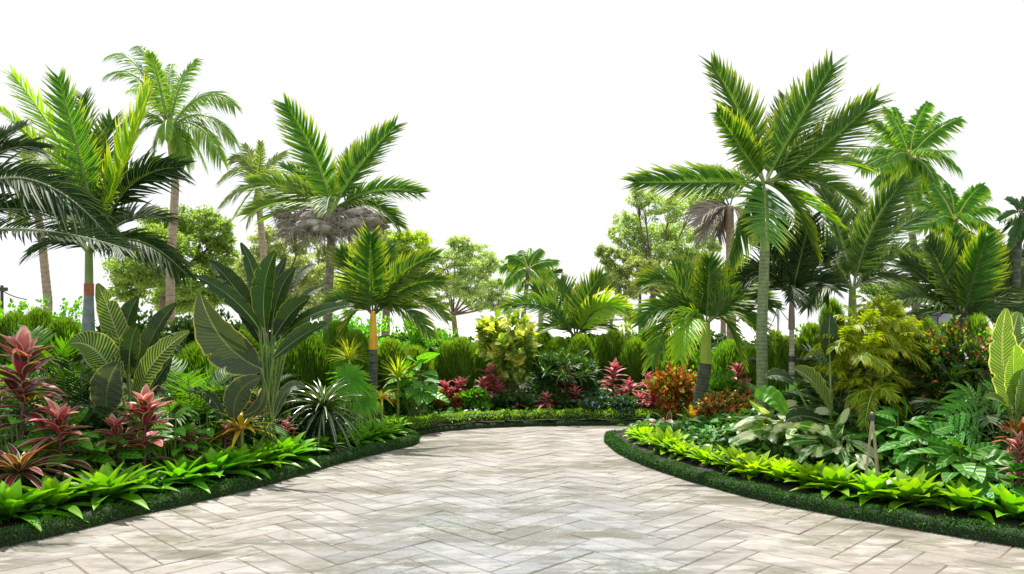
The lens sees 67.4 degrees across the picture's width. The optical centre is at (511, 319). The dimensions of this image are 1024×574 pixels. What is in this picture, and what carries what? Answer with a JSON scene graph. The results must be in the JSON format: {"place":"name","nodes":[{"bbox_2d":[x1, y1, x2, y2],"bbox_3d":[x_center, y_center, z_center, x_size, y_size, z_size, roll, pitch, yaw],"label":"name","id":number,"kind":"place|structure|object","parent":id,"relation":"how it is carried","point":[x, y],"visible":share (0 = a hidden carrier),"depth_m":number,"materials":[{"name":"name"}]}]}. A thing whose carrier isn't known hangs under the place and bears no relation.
{"place":"outdoors","nodes":[
{"label":"outdoors","id":0,"kind":"place"},
{"bbox_2d":[0,367,687,532],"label":"soil","id":1,"kind":"structure","parent":0,"point":[17,521],"depth_m":7.66,"materials":[{"name":"black soil"}]},
{"bbox_2d":[0,310,38,405],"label":"conifer shrub","id":2,"kind":"object","parent":1,"relation":"on","point":[10,321],"visible":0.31,"depth_m":9.45,"materials":[{"name":"green plant"}]},
{"bbox_2d":[5,133,60,313],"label":"coconut palm","id":3,"kind":"object","parent":1,"relation":"on","point":[45,274],"visible":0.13,"depth_m":15.95,"materials":[{"name":"green plant"}]},
{"bbox_2d":[0,414,70,462],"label":"leafy plant","id":4,"kind":"object","parent":1,"relation":"on","point":[5,437],"visible":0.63,"depth_m":6.59,"materials":[{"name":"green plant"}]},
{"bbox_2d":[0,325,75,440],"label":"cordyline","id":5,"kind":"object","parent":1,"relation":"on","point":[21,344],"visible":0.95,"depth_m":6.74,"materials":[{"name":"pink plant"}]},
{"bbox_2d":[0,435,76,489],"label":"croton","id":6,"kind":"object","parent":1,"relation":"on","point":[13,460],"visible":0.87,"depth_m":6.19,"materials":[{"name":"red plant"}]},
{"bbox_2d":[0,479,87,531],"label":"bromeliad","id":7,"kind":"object","parent":1,"relation":"on","point":[11,496],"visible":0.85,"depth_m":5.71,"materials":[{"name":"green plant"}]},
{"bbox_2d":[17,397,92,477],"bbox_3d":[-3.923,1.023,6.596,0.570,0.730,0.583,0,0,-31],"label":"cordyline","id":8,"kind":"object","parent":1,"relation":"on","point":[59,416],"visible":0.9,"depth_m":6.57,"materials":[{"name":"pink plant"}]},
{"bbox_2d":[39,315,80,399],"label":"conifer shrub","id":9,"kind":"object","parent":1,"relation":"on","point":[61,325],"visible":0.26,"depth_m":9.56,"materials":[{"name":"green plant"}]},
{"bbox_2d":[14,473,107,521],"bbox_3d":[-3.583,1.371,6.010,0.903,0.347,0.866,1,-2,-10],"label":"bromeliad","id":10,"kind":"object","parent":1,"relation":"on","point":[50,483],"visible":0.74,"depth_m":5.94,"materials":[{"name":"green plant"}]},
{"bbox_2d":[25,409,115,474],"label":"leafy plant","id":11,"kind":"object","parent":1,"relation":"on","point":[104,458],"visible":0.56,"depth_m":6.74,"materials":[{"name":"green plant"}]},
{"bbox_2d":[0,119,147,264],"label":"palm tree","id":12,"kind":"object","parent":1,"relation":"on","point":[51,201],"visible":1,"depth_m":6.91,"materials":[{"name":"green plant"}]},
{"bbox_2d":[0,324,161,424],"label":"fern","id":13,"kind":"object","parent":1,"relation":"on","point":[61,344],"visible":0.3,"depth_m":8.08,"materials":[{"name":"green plant"}]},
{"bbox_2d":[0,340,192,438],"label":"fern","id":14,"kind":"object","parent":1,"relation":"on","point":[90,405],"visible":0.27,"depth_m":7.63,"materials":[{"name":"green plant"}]},
{"bbox_2d":[0,63,199,424],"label":"palm tree","id":15,"kind":"object","parent":1,"relation":"on","point":[80,155],"visible":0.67,"depth_m":7.95,"materials":[{"name":"green plant"}]},
{"bbox_2d":[56,430,144,469],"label":"leafy plant","id":16,"kind":"object","parent":1,"relation":"on","point":[127,454],"visible":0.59,"depth_m":6.86,"materials":[{"name":"green plant"}]},
{"bbox_2d":[59,462,165,509],"bbox_3d":[-3.380,1.400,6.327,0.991,0.400,0.967,-6,-1,-40],"label":"bromeliad","id":17,"kind":"object","parent":1,"relation":"on","point":[111,481],"visible":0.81,"depth_m":6.29,"materials":[{"name":"green plant"}]},
{"bbox_2d":[68,283,189,437],"bbox_3d":[-3.575,0.478,7.399,1.197,1.681,0.803,0,0,0],"label":"broadleaf plant","id":18,"kind":"object","parent":1,"relation":"on","point":[115,352],"visible":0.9,"depth_m":7.27,"materials":[{"name":"green plant"}]},
{"bbox_2d":[92,384,186,472],"bbox_3d":[-3.409,1.033,6.992,0.795,0.894,0.635,0,0,0],"label":"cordyline","id":19,"kind":"object","parent":1,"relation":"on","point":[146,415],"visible":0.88,"depth_m":6.98,"materials":[{"name":"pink plant"}]},
{"bbox_2d":[105,464,181,500],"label":"bromeliad","id":20,"kind":"object","parent":1,"relation":"on","point":[151,481],"visible":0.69,"depth_m":6.61,"materials":[{"name":"green plant"}]},
{"bbox_2d":[74,397,233,459],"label":"fern","id":21,"kind":"object","parent":1,"relation":"on","point":[156,447],"visible":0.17,"depth_m":7.49,"materials":[{"name":"green plant"}]},
{"bbox_2d":[100,45,242,332],"bbox_3d":[-8.081,-2.785,18.322,3.729,7.772,2.530,0,0,26],"label":"coconut palm","id":22,"kind":"object","parent":1,"relation":"on","point":[173,134],"visible":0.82,"depth_m":17.90,"materials":[{"name":"green plant"}]},
{"bbox_2d":[134,407,213,467],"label":"leafy plant","id":23,"kind":"object","parent":1,"relation":"on","point":[180,430],"visible":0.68,"depth_m":7.25,"materials":[{"name":"green plant"}]},
{"bbox_2d":[135,454,223,493],"bbox_3d":[-3.032,1.380,6.948,0.812,0.306,0.785,0,0,-25],"label":"bromeliad","id":24,"kind":"object","parent":1,"relation":"on","point":[172,470],"visible":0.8,"depth_m":6.89,"materials":[{"name":"green plant"}]},
{"bbox_2d":[78,356,290,443],"bbox_3d":[-3.473,0.840,8.455,2.418,1.183,2.351,0,0,0],"label":"fern","id":25,"kind":"object","parent":1,"relation":"on","point":[196,382],"visible":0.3,"depth_m":8.11,"materials":[{"name":"green plant"}]},
{"bbox_2d":[165,340,225,401],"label":"conifer shrub","id":26,"kind":"object","parent":1,"relation":"on","point":[194,357],"visible":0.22,"depth_m":9.34,"materials":[{"name":"green plant"}]},
{"bbox_2d":[158,307,249,358],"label":"bush","id":27,"kind":"object","parent":1,"relation":"on","point":[182,323],"visible":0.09,"depth_m":11.78,"materials":[{"name":"green plant"}]},
{"bbox_2d":[172,445,265,485],"bbox_3d":[-2.790,1.393,7.254,0.882,0.364,0.918,0,0,-38],"label":"bromeliad","id":28,"kind":"object","parent":1,"relation":"on","point":[218,457],"visible":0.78,"depth_m":7.23,"materials":[{"name":"green plant"}]},
{"bbox_2d":[163,374,305,451],"bbox_3d":[-2.756,1.025,7.770,1.438,0.977,0.423,0,0,6],"label":"broadleaf plant","id":29,"kind":"object","parent":1,"relation":"on","point":[237,394],"visible":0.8,"depth_m":7.70,"materials":[{"name":"green plant"}]},
{"bbox_2d":[201,443,288,478],"bbox_3d":[-2.663,1.380,7.514,0.870,0.355,0.994,-3,-11,45],"label":"bromeliad","id":30,"kind":"object","parent":1,"relation":"on","point":[234,453],"visible":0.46,"depth_m":7.48,"materials":[{"name":"green plant"}]},
{"bbox_2d":[158,366,337,438],"bbox_3d":[-3.181,0.996,8.675,2.150,0.986,2.009,0,0,-33],"label":"fern","id":31,"kind":"object","parent":1,"relation":"on","point":[253,396],"visible":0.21,"depth_m":8.78,"materials":[{"name":"green plant"}]},
{"bbox_2d":[215,139,290,340],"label":"coconut palm","id":32,"kind":"object","parent":1,"relation":"on","point":[248,159],"visible":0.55,"depth_m":19.93,"materials":[{"name":"green plant"}]},
{"bbox_2d":[193,242,354,446],"bbox_3d":[-2.499,0.319,8.182,1.745,2.368,0.923,0,0,0],"label":"broadleaf plant","id":33,"kind":"object","parent":1,"relation":"on","point":[259,303],"visible":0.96,"depth_m":8.13,"materials":[{"name":"green plant"}]},
{"bbox_2d":[247,431,327,467],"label":"bromeliad","id":34,"kind":"object","parent":1,"relation":"on","point":[285,441],"visible":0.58,"depth_m":8.12,"materials":[{"name":"green plant"}]},
{"bbox_2d":[273,331,337,418],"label":"conifer shrub","id":35,"kind":"object","parent":1,"relation":"on","point":[307,360],"visible":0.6,"depth_m":9.56,"materials":[{"name":"green plant"}]},
{"bbox_2d":[275,377,371,451],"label":"strap plant","id":36,"kind":"object","parent":1,"relation":"on","point":[323,400],"visible":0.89,"depth_m":8.81,"materials":[{"name":"green plant"}]},
{"bbox_2d":[0,372,658,523],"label":"ground cover","id":37,"kind":"object","parent":1,"relation":"on","point":[37,506],"visible":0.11,"depth_m":7.56,"materials":[{"name":"green plant"}]},
{"bbox_2d":[234,91,430,338],"bbox_3d":[-2.858,-1.216,11.846,2.912,4.640,1.806,0,0,29],"label":"palm tree","id":38,"kind":"object","parent":1,"relation":"on","point":[316,186],"visible":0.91,"depth_m":11.93,"materials":[{"name":"green plant"}]},
{"bbox_2d":[268,204,394,254],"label":"dry palm fronds","id":39,"kind":"object","parent":38,"relation":"attached to","point":[302,224],"visible":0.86,"depth_m":11.70,"materials":[{"name":"grey plant"}]},
{"bbox_2d":[339,328,368,406],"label":"conifer shrub","id":40,"kind":"object","parent":1,"relation":"on","point":[361,338],"visible":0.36,"depth_m":11.07,"materials":[{"name":"green plant"}]},
{"bbox_2d":[325,346,385,430],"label":"fan palm","id":41,"kind":"object","parent":1,"relation":"on","point":[358,384],"visible":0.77,"depth_m":9.42,"materials":[{"name":"green plant"}]},
{"bbox_2d":[317,221,457,422],"bbox_3d":[-1.664,0.102,10.589,1.851,2.837,1.349,0,0,0],"label":"palm tree","id":42,"kind":"object","parent":1,"relation":"on","point":[375,280],"visible":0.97,"depth_m":10.27,"materials":[{"name":"green leaf"},{"name":"yellow-orange crownshaft"},{"name":"grey bark"}]},
{"bbox_2d":[377,337,411,398],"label":"conifer shrub","id":43,"kind":"object","parent":1,"relation":"on","point":[391,348],"visible":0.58,"depth_m":11.42,"materials":[{"name":"green plant"}]},
{"bbox_2d":[379,315,442,351],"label":"bush","id":44,"kind":"object","parent":1,"relation":"on","point":[415,337],"visible":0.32,"depth_m":12.75,"materials":[{"name":"green plant"}]},
{"bbox_2d":[381,352,449,415],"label":"leafy plant","id":45,"kind":"object","parent":1,"relation":"on","point":[415,392],"visible":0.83,"depth_m":11.03,"materials":[{"name":"green plant"}]},
{"bbox_2d":[433,339,456,386],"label":"conifer shrub","id":46,"kind":"object","parent":1,"relation":"on","point":[441,358],"visible":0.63,"depth_m":12.63,"materials":[{"name":"green plant"}]},
{"bbox_2d":[445,334,477,390],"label":"conifer shrub","id":47,"kind":"object","parent":1,"relation":"on","point":[463,359],"visible":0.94,"depth_m":12.54,"materials":[{"name":"green plant"}]},
{"bbox_2d":[476,306,541,393],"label":"bush","id":48,"kind":"object","parent":1,"relation":"on","point":[503,350],"visible":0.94,"depth_m":12.46,"materials":[{"name":"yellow plant"}]},
{"bbox_2d":[498,247,559,317],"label":"coconut palm","id":49,"kind":"object","parent":1,"relation":"on","point":[514,265],"visible":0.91,"depth_m":18.91,"materials":[{"name":"green plant"}]},
{"bbox_2d":[516,346,602,408],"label":"bush","id":50,"kind":"object","parent":1,"relation":"on","point":[544,366],"visible":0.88,"depth_m":12.28,"materials":[{"name":"green plant"}]},
{"bbox_2d":[494,263,633,340],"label":"palm tree","id":51,"kind":"object","parent":1,"relation":"on","point":[582,317],"visible":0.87,"depth_m":13.99,"materials":[{"name":"green plant"}]},
{"bbox_2d":[597,330,625,380],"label":"conifer shrub","id":52,"kind":"object","parent":1,"relation":"on","point":[614,343],"visible":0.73,"depth_m":13.41,"materials":[{"name":"green plant"}]},
{"bbox_2d":[617,336,650,381],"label":"conifer shrub","id":53,"kind":"object","parent":1,"relation":"on","point":[632,361],"visible":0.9,"depth_m":13.14,"materials":[{"name":"green plant"}]},
{"bbox_2d":[642,359,696,414],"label":"bush","id":54,"kind":"object","parent":1,"relation":"on","point":[673,389],"visible":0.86,"depth_m":11.70,"materials":[{"name":"orange plant"}]},
{"bbox_2d":[673,161,764,340],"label":"palm tree","id":55,"kind":"object","parent":1,"relation":"on","point":[706,213],"visible":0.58,"depth_m":12.94,"materials":[{"name":"beige plant"}]},
{"bbox_2d":[710,337,739,382],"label":"conifer shrub","id":56,"kind":"object","parent":1,"relation":"on","point":[726,353],"visible":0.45,"depth_m":12.31,"materials":[{"name":"green plant"}]},
{"bbox_2d":[708,366,744,401],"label":"bush","id":57,"kind":"object","parent":1,"relation":"on","point":[720,383],"visible":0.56,"depth_m":11.62,"materials":[{"name":"green plant"}]},
{"bbox_2d":[767,328,788,408],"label":"conifer shrub","id":58,"kind":"object","parent":1,"relation":"on","point":[775,360],"visible":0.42,"depth_m":11.58,"materials":[{"name":"green plant"}]},
{"bbox_2d":[796,321,833,391],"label":"conifer shrub","id":59,"kind":"object","parent":1,"relation":"on","point":[809,332],"visible":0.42,"depth_m":11.60,"materials":[{"name":"green plant"}]},
{"bbox_2d":[848,100,966,313],"bbox_3d":[8.390,-1.770,15.843,2.902,5.742,2.309,0,0,0],"label":"coconut palm","id":60,"kind":"object","parent":1,"relation":"on","point":[888,161],"visible":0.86,"depth_m":15.92,"materials":[{"name":"green plant"}]},
{"bbox_2d":[905,182,1001,312],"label":"coconut palm","id":61,"kind":"object","parent":1,"relation":"on","point":[951,207],"visible":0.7,"depth_m":14.95,"materials":[{"name":"green plant"}]},
{"bbox_2d":[0,426,1023,573],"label":"path","id":62,"kind":"structure","parent":0,"point":[597,473],"depth_m":5.82,"materials":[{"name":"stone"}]},
{"bbox_2d":[0,430,419,547],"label":"hedge","id":63,"kind":"object","parent":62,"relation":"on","point":[29,532],"visible":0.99,"depth_m":6.59,"materials":[{"name":"green plant"}]},
{"bbox_2d":[410,418,678,435],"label":"hedge","id":64,"kind":"object","parent":62,"relation":"on","point":[532,422],"visible":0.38,"depth_m":11.44,"materials":[{"name":"green plant"}]},
{"bbox_2d":[404,406,690,430],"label":"ground cover","id":65,"kind":"object","parent":62,"relation":"on","point":[459,417],"visible":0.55,"depth_m":11.60,"materials":[{"name":"green plant"}]},
{"bbox_2d":[0,0,1023,321],"label":"sky","id":66,"kind":"structure","parent":0,"point":[526,119],"materials":[{"name":"white"}]},
{"bbox_2d":[80,322,993,343],"bbox_3d":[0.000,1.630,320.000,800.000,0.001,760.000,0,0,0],"label":"ground","id":67,"kind":"structure","parent":0,"point":[468,329],"depth_m":146.59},
{"bbox_2d":[100,203,241,333],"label":"tree","id":68,"kind":"object","parent":67,"relation":"on","point":[206,226],"visible":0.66,"depth_m":23.77,"materials":[{"name":"green plant"}]},
{"bbox_2d":[231,224,338,345],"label":"tree","id":69,"kind":"object","parent":67,"relation":"on","point":[314,276],"visible":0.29,"depth_m":27.61,"materials":[{"name":"green plant"}]},
{"bbox_2d":[333,228,435,335],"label":"tree","id":70,"kind":"object","parent":67,"relation":"on","point":[420,239],"visible":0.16,"depth_m":25.70,"materials":[{"name":"green plant"}]},
{"bbox_2d":[426,234,511,337],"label":"tree","id":71,"kind":"object","parent":67,"relation":"on","point":[460,288],"visible":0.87,"depth_m":24.75,"materials":[{"name":"green plant"}]},
{"bbox_2d":[593,242,656,332],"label":"tree","id":72,"kind":"object","parent":67,"relation":"on","point":[605,253],"visible":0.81,"depth_m":20.80,"materials":[{"name":"green plant"}]},
{"bbox_2d":[605,186,721,326],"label":"tree","id":73,"kind":"object","parent":67,"relation":"on","point":[671,243],"visible":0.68,"depth_m":21.85,"materials":[{"name":"green plant"}]},
{"bbox_2d":[772,165,942,369],"bbox_3d":[4.744,-0.200,10.551,2.672,3.702,1.407,0,0,0],"label":"palm tree","id":74,"kind":"object","parent":67,"relation":"on","point":[866,258],"visible":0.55,"depth_m":10.29,"materials":[{"name":"green plant"}]},
{"bbox_2d":[614,421,1023,530],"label":"soil","id":75,"kind":"structure","parent":0,"point":[790,485],"depth_m":6.84,"materials":[{"name":"black soil"}]},
{"bbox_2d":[626,249,787,407],"bbox_3d":[2.538,0.276,10.259,2.169,2.507,1.778,0,0,0],"label":"palm tree","id":76,"kind":"object","parent":75,"relation":"on","point":[709,292],"visible":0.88,"depth_m":10.12,"materials":[{"name":"green plant"}]},
{"bbox_2d":[690,385,770,419],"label":"bush","id":77,"kind":"object","parent":75,"relation":"on","point":[710,404],"visible":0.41,"depth_m":9.56,"materials":[{"name":"red plant"}]},
{"bbox_2d":[725,451,779,479],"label":"bromeliad","id":78,"kind":"object","parent":75,"relation":"on","point":[748,464],"visible":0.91,"depth_m":7.24,"materials":[{"name":"green plant"}]},
{"bbox_2d":[620,48,896,411],"bbox_3d":[3.013,-1.051,9.292,3.286,4.685,2.349,0,0,-33],"label":"palm tree","id":79,"kind":"object","parent":75,"relation":"on","point":[784,150],"visible":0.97,"depth_m":9.13,"materials":[{"name":"green plant"}]},
{"bbox_2d":[729,400,819,452],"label":"variegated plant","id":80,"kind":"object","parent":75,"relation":"on","point":[755,430],"visible":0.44,"depth_m":7.82,"materials":[{"name":"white plant"}]},
{"bbox_2d":[727,209,850,387],"bbox_3d":[3.561,0.042,9.730,1.745,2.960,1.131,0,0,0],"label":"palm tree","id":81,"kind":"object","parent":75,"relation":"on","point":[796,275],"visible":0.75,"depth_m":9.81,"materials":[{"name":"green plant"}]},
{"bbox_2d":[763,407,845,448],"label":"variegated plant","id":82,"kind":"object","parent":75,"relation":"on","point":[788,429],"visible":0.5,"depth_m":7.54,"materials":[{"name":"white plant"}]},
{"bbox_2d":[754,314,865,441],"bbox_3d":[3.019,0.609,7.537,1.125,1.342,0.535,0,0,0],"label":"broadleaf plant","id":83,"kind":"object","parent":75,"relation":"on","point":[821,383],"visible":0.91,"depth_m":7.65,"materials":[{"name":"green plant"}]},
{"bbox_2d":[603,429,1023,547],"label":"hedge","id":84,"kind":"object","parent":75,"relation":"on","point":[951,526],"visible":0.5,"depth_m":6.29,"materials":[{"name":"green plant"}]},
{"bbox_2d":[618,400,1023,518],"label":"ground cover","id":85,"kind":"object","parent":75,"relation":"on","point":[762,447],"visible":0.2,"depth_m":7.64,"materials":[{"name":"green plant"}]},
{"bbox_2d":[790,461,864,498],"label":"bromeliad","id":86,"kind":"object","parent":75,"relation":"on","point":[832,471],"visible":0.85,"depth_m":6.58,"materials":[{"name":"green plant"}]},
{"bbox_2d":[783,408,881,466],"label":"variegated plant","id":87,"kind":"object","parent":75,"relation":"on","point":[805,452],"visible":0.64,"depth_m":7.26,"materials":[{"name":"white plant"}]},
{"bbox_2d":[753,343,930,419],"bbox_3d":[3.733,0.750,8.405,2.055,0.985,1.998,0,0,-40],"label":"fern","id":88,"kind":"object","parent":75,"relation":"on","point":[837,399],"visible":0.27,"depth_m":8.45,"materials":[{"name":"green plant"}]},
{"bbox_2d":[805,427,888,469],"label":"variegated plant","id":89,"kind":"object","parent":75,"relation":"on","point":[829,450],"visible":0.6,"depth_m":7.07,"materials":[{"name":"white plant"}]},
{"bbox_2d":[803,289,931,424],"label":"golden palm","id":90,"kind":"object","parent":75,"relation":"on","point":[874,358],"visible":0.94,"depth_m":7.75,"materials":[{"name":"green plant"}]},
{"bbox_2d":[828,468,911,505],"bbox_3d":[3.003,1.374,6.388,0.691,0.267,0.744,-2,-8,-32],"label":"bromeliad","id":91,"kind":"object","parent":75,"relation":"on","point":[870,480],"visible":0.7,"depth_m":6.31,"materials":[{"name":"green plant"}]},
{"bbox_2d":[839,381,913,431],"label":"golden palm","id":92,"kind":"object","parent":75,"relation":"on","point":[872,396],"visible":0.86,"depth_m":7.41,"materials":[{"name":"green plant"}]},
{"bbox_2d":[850,396,947,449],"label":"philodendron","id":93,"kind":"object","parent":75,"relation":"on","point":[920,424],"visible":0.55,"depth_m":7.03,"materials":[{"name":"green plant"}]},
{"bbox_2d":[865,464,959,511],"bbox_3d":[3.207,1.350,6.202,0.787,0.314,0.731,-13,-7,22],"label":"bromeliad","id":94,"kind":"object","parent":75,"relation":"on","point":[916,483],"visible":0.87,"depth_m":6.13,"materials":[{"name":"green plant"}]},
{"bbox_2d":[834,349,1009,432],"bbox_3d":[4.223,0.740,7.733,1.804,0.942,1.762,0,0,-43],"label":"fern","id":95,"kind":"object","parent":75,"relation":"on","point":[909,399],"visible":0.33,"depth_m":7.55,"materials":[{"name":"green plant"}]},
{"bbox_2d":[877,422,981,478],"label":"philodendron","id":96,"kind":"object","parent":75,"relation":"on","point":[908,463],"visible":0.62,"depth_m":6.60,"materials":[{"name":"green plant"}]},
{"bbox_2d":[884,312,993,404],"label":"bush","id":97,"kind":"object","parent":75,"relation":"on","point":[973,354],"visible":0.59,"depth_m":7.72,"materials":[{"name":"green plant"}]},
{"bbox_2d":[885,224,1023,342],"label":"palm tree","id":98,"kind":"object","parent":75,"relation":"on","point":[970,275],"visible":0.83,"depth_m":9.03,"materials":[{"name":"green plant"}]},
{"bbox_2d":[896,359,1023,434],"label":"fern","id":99,"kind":"object","parent":75,"relation":"on","point":[991,417],"visible":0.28,"depth_m":7.16,"materials":[{"name":"green plant"}]},
{"bbox_2d":[903,433,1023,488],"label":"philodendron","id":100,"kind":"object","parent":75,"relation":"on","point":[990,453],"visible":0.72,"depth_m":6.27,"materials":[{"name":"green plant"}]},
{"bbox_2d":[913,474,1014,524],"bbox_3d":[3.531,1.354,5.934,0.747,0.288,0.735,-2,3,-36],"label":"bromeliad","id":101,"kind":"object","parent":75,"relation":"on","point":[960,488],"visible":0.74,"depth_m":5.89,"materials":[{"name":"green plant"}]},
{"bbox_2d":[923,375,1005,449],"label":"broadleaf palm","id":102,"kind":"object","parent":75,"relation":"on","point":[963,395],"visible":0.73,"depth_m":6.77,"materials":[{"name":"green plant"}]},
{"bbox_2d":[947,463,1023,508],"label":"philodendron","id":103,"kind":"object","parent":75,"relation":"on","point":[986,491],"visible":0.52,"depth_m":5.92,"materials":[{"name":"green plant"}]},
{"bbox_2d":[965,482,1023,518],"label":"bromeliad","id":104,"kind":"object","parent":75,"relation":"on","point":[1007,499],"visible":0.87,"depth_m":5.70,"materials":[{"name":"green plant"}]},
{"bbox_2d":[985,308,1023,452],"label":"broadleaf plant","id":105,"kind":"object","parent":75,"relation":"on","point":[1006,357],"visible":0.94,"depth_m":6.30,"materials":[{"name":"green plant"}]},
{"bbox_2d":[996,196,1023,409],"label":"palm tree","id":106,"kind":"object","parent":75,"relation":"on","point":[1014,219],"visible":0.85,"depth_m":8.96,"materials":[{"name":"green plant"}]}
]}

